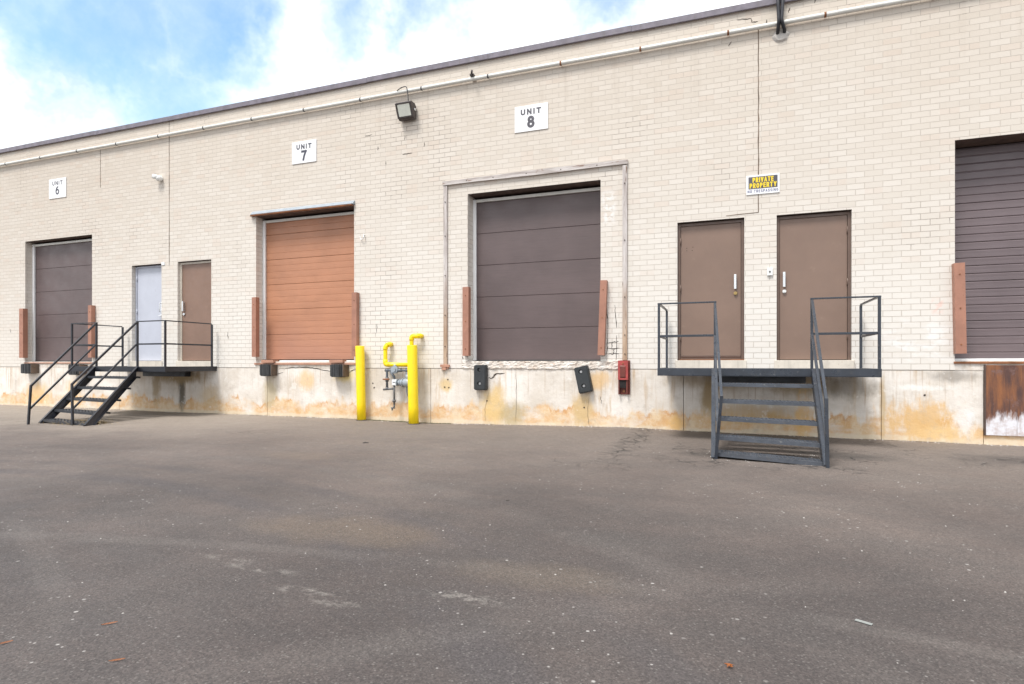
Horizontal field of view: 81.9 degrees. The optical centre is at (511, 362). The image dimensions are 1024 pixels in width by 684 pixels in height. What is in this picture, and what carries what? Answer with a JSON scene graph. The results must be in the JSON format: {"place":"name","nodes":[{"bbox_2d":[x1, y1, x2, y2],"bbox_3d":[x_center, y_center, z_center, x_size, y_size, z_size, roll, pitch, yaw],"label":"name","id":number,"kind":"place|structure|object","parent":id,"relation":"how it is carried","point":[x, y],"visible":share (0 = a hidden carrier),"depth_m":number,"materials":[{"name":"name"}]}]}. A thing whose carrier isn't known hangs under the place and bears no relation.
{"place":"outdoors","nodes":[
{"label":"outdoors","id":0,"kind":"place"},
{"bbox_2d":[39,418,122,425],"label":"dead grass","id":1,"kind":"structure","parent":0,"point":[84,422],"depth_m":10.23,"materials":[{"name":"beige plant"}]},
{"bbox_2d":[0,0,758,148],"label":"sky","id":2,"kind":"structure","parent":0,"point":[68,67],"materials":[{"name":"blue"}]},
{"bbox_2d":[0,404,1023,683],"bbox_3d":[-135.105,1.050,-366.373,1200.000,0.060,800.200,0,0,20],"label":"asphalt yard","id":3,"kind":"structure","parent":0,"point":[760,572],"depth_m":3.25,"materials":[{"name":"grey asphalt"}]},
{"bbox_2d":[27,320,216,425],"bbox_3d":[-7.861,0.133,11.458,2.640,1.890,2.752,0,0,20],"label":"loading stair","id":4,"kind":"object","parent":3,"relation":"on","point":[99,413],"visible":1,"depth_m":11.20,"materials":[{"name":"black metal"}]},
{"bbox_2d":[355,346,366,420],"bbox_3d":[-2.783,0.401,10.906,0.231,1.426,0.208,0,0,20],"label":"bollard","id":5,"kind":"object","parent":3,"relation":"on","point":[360,382],"visible":0.92,"depth_m":10.84,"materials":[{"name":"metal"}]},
{"bbox_2d":[369,419,450,423],"bbox_3d":[-1.871,1.067,10.671,1.730,0.028,0.108,0,0,20],"label":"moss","id":6,"kind":"object","parent":3,"relation":"on","point":[406,421],"visible":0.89,"depth_m":10.70,"materials":[{"name":"green plant"}]},
{"bbox_2d":[407,345,419,424],"bbox_3d":[-1.736,0.408,10.392,0.229,1.440,0.234,0,0,20],"label":"bollard","id":7,"kind":"object","parent":3,"relation":"on","point":[412,372],"visible":0.89,"depth_m":10.32,"materials":[{"name":"metal"}]},
{"bbox_2d":[1,404,1014,445],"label":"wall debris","id":8,"kind":"object","parent":3,"relation":"on","point":[550,425],"depth_m":9.51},
{"bbox_2d":[14,428,1007,672],"bbox_3d":[-0.784,1.058,5.098,14.998,0.028,7.384,0,0,20],"label":"loose grit","id":9,"kind":"object","parent":3,"relation":"on","point":[514,514],"visible":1,"depth_m":4.30,"materials":[{"name":"grey gravel"}]},
{"bbox_2d":[657,295,881,467],"bbox_3d":[3.154,0.133,7.396,2.640,1.891,2.752,0,0,20],"label":"loading stair","id":10,"kind":"object","parent":3,"relation":"on","point":[753,377],"visible":1,"depth_m":7.14,"materials":[{"name":"black metal"}]},
{"bbox_2d":[855,619,872,625],"bbox_3d":[1.444,1.064,2.422,0.020,0.003,0.063,0,0,-42],"label":"paper scrap","id":11,"kind":"object","parent":3,"relation":"on","point":[865,622],"visible":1,"depth_m":2.42,"materials":[{"name":"white paper"}]},
{"label":"ground","id":12,"kind":"structure","parent":0,"visible":0},
{"bbox_2d":[0,0,1023,445],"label":"warehouse","id":13,"kind":"structure","parent":12,"relation":"on","point":[886,144],"depth_m":9.65,"materials":[{"name":"brick"}]},
{"bbox_2d":[19,308,27,357],"bbox_3d":[-11.882,-0.718,14.348,0.145,1.195,0.113,0,0,20],"label":"corner guard","id":14,"kind":"object","parent":13,"relation":"attached to","point":[23,332],"visible":1,"depth_m":14.31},
{"bbox_2d":[21,364,38,373],"bbox_3d":[-11.628,0.141,14.205,0.426,0.239,0.203,0,0,20],"label":"dock bumper","id":15,"kind":"object","parent":13,"relation":"attached to","point":[29,368],"visible":1,"depth_m":14.11,"materials":[{"name":"rubber"}]},
{"bbox_2d":[49,177,65,198],"bbox_3d":[-10.776,-4.140,13.992,0.599,0.464,0.016,0,0,20],"label":"unit sign","id":16,"kind":"object","parent":13,"relation":"attached to","point":[57,187],"visible":1,"depth_m":13.99,"materials":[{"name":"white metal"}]},
{"bbox_2d":[32,239,91,361],"bbox_3d":[-10.720,-1.466,14.182,2.355,2.893,0.065,0,0,20],"label":"dock door","id":17,"kind":"structure","parent":13,"relation":"in","point":[61,271],"depth_m":14.27,"materials":[{"name":"metal"}]},
{"bbox_2d":[68,364,86,374],"bbox_3d":[-10.039,0.155,13.617,0.416,0.247,0.206,0,0,20],"label":"dock bumper","id":18,"kind":"object","parent":13,"relation":"attached to","point":[74,372],"visible":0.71,"depth_m":13.54,"materials":[{"name":"rubber"}]},
{"bbox_2d":[88,305,94,357],"bbox_3d":[-9.636,-0.718,13.525,0.110,1.195,0.103,0,0,20],"label":"corner guard","id":19,"kind":"object","parent":13,"relation":"attached to","point":[91,332],"visible":0.86,"depth_m":13.49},
{"bbox_2d":[135,265,161,360],"bbox_3d":[-8.017,-1.095,13.096,0.899,2.110,0.114,0,0,20],"label":"door","id":20,"kind":"structure","parent":13,"relation":"in","point":[148,279],"depth_m":13.11,"materials":[{"name":"silver metal"}]},
{"bbox_2d":[152,174,162,180],"bbox_3d":[-7.680,-4.007,12.788,0.207,0.154,0.144,0,0,-1],"label":"security camera","id":21,"kind":"object","parent":13,"relation":"attached to","point":[157,177],"visible":1,"depth_m":12.73,"materials":[{"name":"white plastic"}]},
{"bbox_2d":[180,261,210,360],"bbox_3d":[-6.712,-1.098,12.590,0.944,2.116,0.110,0,0,20],"label":"door","id":22,"kind":"structure","parent":13,"relation":"in","point":[195,277],"depth_m":12.61,"materials":[{"name":"brown metal"}]},
{"bbox_2d":[252,297,258,356],"bbox_3d":[-5.163,-0.718,11.875,0.105,1.195,0.103,0,0,20],"label":"corner guard","id":23,"kind":"object","parent":13,"relation":"attached to","point":[255,326],"visible":1,"depth_m":11.84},
{"bbox_2d":[260,364,276,375],"bbox_3d":[-4.848,0.146,11.710,0.326,0.239,0.194,0,0,20],"label":"dock bumper","id":24,"kind":"object","parent":13,"relation":"attached to","point":[268,369],"visible":1,"depth_m":11.62,"materials":[{"name":"rubber"}]},
{"bbox_2d":[249,200,354,216],"bbox_3d":[-4.139,-3.007,11.508,2.480,0.102,0.086,0,0,20],"label":"door head flashing","id":25,"kind":"object","parent":13,"relation":"attached to","point":[305,208],"depth_m":11.47,"materials":[{"name":"beige paint"}]},
{"bbox_2d":[292,139,316,164],"bbox_3d":[-4.057,-4.115,11.514,0.580,0.430,0.016,0,0,20],"label":"unit sign","id":26,"kind":"object","parent":13,"relation":"attached to","point":[304,151],"visible":1,"depth_m":11.51,"materials":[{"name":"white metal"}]},
{"bbox_2d":[263,211,353,358],"bbox_3d":[-4.006,-1.490,11.730,2.343,2.845,0.059,0,0,20],"label":"dock door","id":27,"kind":"structure","parent":13,"relation":"in","point":[308,261],"depth_m":11.76,"materials":[{"name":"orange metal"}]},
{"bbox_2d":[330,364,348,376],"bbox_3d":[-3.269,0.147,11.121,0.336,0.244,0.205,0,0,20],"label":"dock bumper","id":28,"kind":"object","parent":13,"relation":"attached to","point":[339,370],"visible":1,"depth_m":11.03,"materials":[{"name":"rubber"}]},
{"bbox_2d":[352,292,358,355],"bbox_3d":[-2.933,-0.718,11.053,0.105,1.195,0.103,0,0,20],"label":"corner guard","id":29,"kind":"object","parent":13,"relation":"attached to","point":[355,318],"visible":0.82,"depth_m":11.01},
{"bbox_2d":[383,364,407,410],"bbox_3d":[-2.048,0.446,10.614,0.616,0.832,0.167,0,0,20],"label":"gas meter set","id":30,"kind":"object","parent":13,"relation":"attached to","point":[402,382],"visible":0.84,"depth_m":10.61,"materials":[{"name":"white paint"}]},
{"bbox_2d":[383,333,423,366],"bbox_3d":[-1.972,-0.043,10.665,0.779,0.965,0.176,0,0,20],"label":"gas pipe","id":31,"kind":"object","parent":13,"relation":"attached to","point":[412,337],"visible":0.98,"depth_m":10.67,"materials":[{"name":"yellow metal"}]},
{"bbox_2d":[395,86,415,121],"bbox_3d":[-1.920,-4.681,10.611,0.381,0.604,0.238,0,0,20],"label":"floodlight","id":32,"kind":"object","parent":13,"relation":"attached to","point":[405,110],"visible":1,"depth_m":10.56,"materials":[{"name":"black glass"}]},
{"bbox_2d":[0,0,920,166],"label":"conduit pipe","id":33,"kind":"object","parent":13,"relation":"attached to","point":[715,35],"visible":1,"depth_m":9.92,"materials":[{"name":"white metal"}]},
{"bbox_2d":[462,287,470,355],"bbox_3d":[-0.790,-0.718,10.263,0.115,1.195,0.103,0,0,20],"label":"corner guard","id":34,"kind":"object","parent":13,"relation":"attached to","point":[466,321],"visible":1,"depth_m":10.23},
{"bbox_2d":[474,365,487,389],"bbox_3d":[-0.539,0.254,10.162,0.233,0.438,0.100,0,0,20],"label":"dock bumper","id":35,"kind":"object","parent":13,"relation":"attached to","point":[480,377],"visible":1,"depth_m":10.12,"materials":[{"name":"rubber"}]},
{"bbox_2d":[515,102,547,132],"bbox_3d":[0.322,-4.110,9.899,0.588,0.436,0.016,0,0,20],"label":"unit sign","id":36,"kind":"object","parent":13,"relation":"attached to","point":[533,117],"visible":1,"depth_m":9.89,"materials":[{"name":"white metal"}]},
{"bbox_2d":[440,159,627,369],"bbox_3d":[0.282,-1.546,9.898,3.300,3.351,0.049,0,0,20],"label":"wooden frame","id":37,"kind":"object","parent":13,"relation":"attached to","point":[445,365],"visible":1,"depth_m":9.81,"materials":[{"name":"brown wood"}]},
{"bbox_2d":[473,187,600,360],"bbox_3d":[0.414,-1.462,10.146,2.342,2.883,0.065,0,0,20],"label":"dock door","id":38,"kind":"structure","parent":13,"relation":"in","point":[537,257],"depth_m":10.15,"materials":[{"name":"metal"}]},
{"bbox_2d":[574,365,592,393],"bbox_3d":[1.156,0.270,9.537,0.313,0.467,0.100,0,0,20],"label":"dock bumper","id":39,"kind":"object","parent":13,"relation":"attached to","point":[583,379],"visible":1,"depth_m":9.49,"materials":[{"name":"rubber"}]},
{"bbox_2d":[598,280,607,354],"bbox_3d":[1.450,-0.718,9.437,0.149,1.198,0.103,0,0,20],"label":"corner guard","id":40,"kind":"object","parent":13,"relation":"attached to","point":[602,317],"visible":1,"depth_m":9.40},
{"bbox_2d":[618,360,629,394],"bbox_3d":[1.768,0.231,9.318,0.180,0.538,0.092,0,0,20],"label":"dock lock bracket","id":41,"kind":"object","parent":13,"relation":"attached to","point":[623,376],"visible":1,"depth_m":9.31,"materials":[{"name":"red metal"}]},
{"bbox_2d":[678,219,743,359],"bbox_3d":[3.020,-1.093,8.980,0.957,2.106,0.150,0,0,20],"label":"door","id":42,"kind":"structure","parent":13,"relation":"in","point":[710,254],"depth_m":8.99,"materials":[{"name":"brown metal"}]},
{"bbox_2d":[746,173,779,194],"bbox_3d":[3.681,-2.623,8.661,0.450,0.283,0.014,0,0,20],"label":"warning sign","id":43,"kind":"object","parent":13,"relation":"attached to","point":[763,184],"visible":1,"depth_m":8.65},
{"bbox_2d":[767,268,772,275],"bbox_3d":[3.768,-1.330,8.620,0.075,0.110,0.034,0,0,20],"label":"doorbell","id":44,"kind":"object","parent":13,"relation":"attached to","point":[769,271],"visible":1,"depth_m":8.61,"materials":[{"name":"white plastic"}]},
{"bbox_2d":[772,0,789,41],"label":"cable drop","id":45,"kind":"object","parent":13,"relation":"attached to","point":[781,35],"visible":1,"depth_m":8.50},
{"bbox_2d":[777,211,850,359],"bbox_3d":[4.340,-1.090,8.514,0.958,2.100,0.110,0,0,20],"label":"door","id":46,"kind":"structure","parent":13,"relation":"in","point":[814,250],"depth_m":8.51,"materials":[{"name":"brown metal"}]},
{"bbox_2d":[952,262,966,353],"bbox_3d":[5.907,-0.718,7.793,0.141,1.197,0.103,0,0,20],"label":"corner guard","id":47,"kind":"object","parent":13,"relation":"attached to","point":[959,310],"visible":1,"depth_m":7.75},
{"bbox_2d":[955,142,1023,360],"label":"dock door","id":48,"kind":"structure","parent":13,"relation":"in","point":[989,180],"depth_m":7.99,"materials":[{"name":"brown metal"}]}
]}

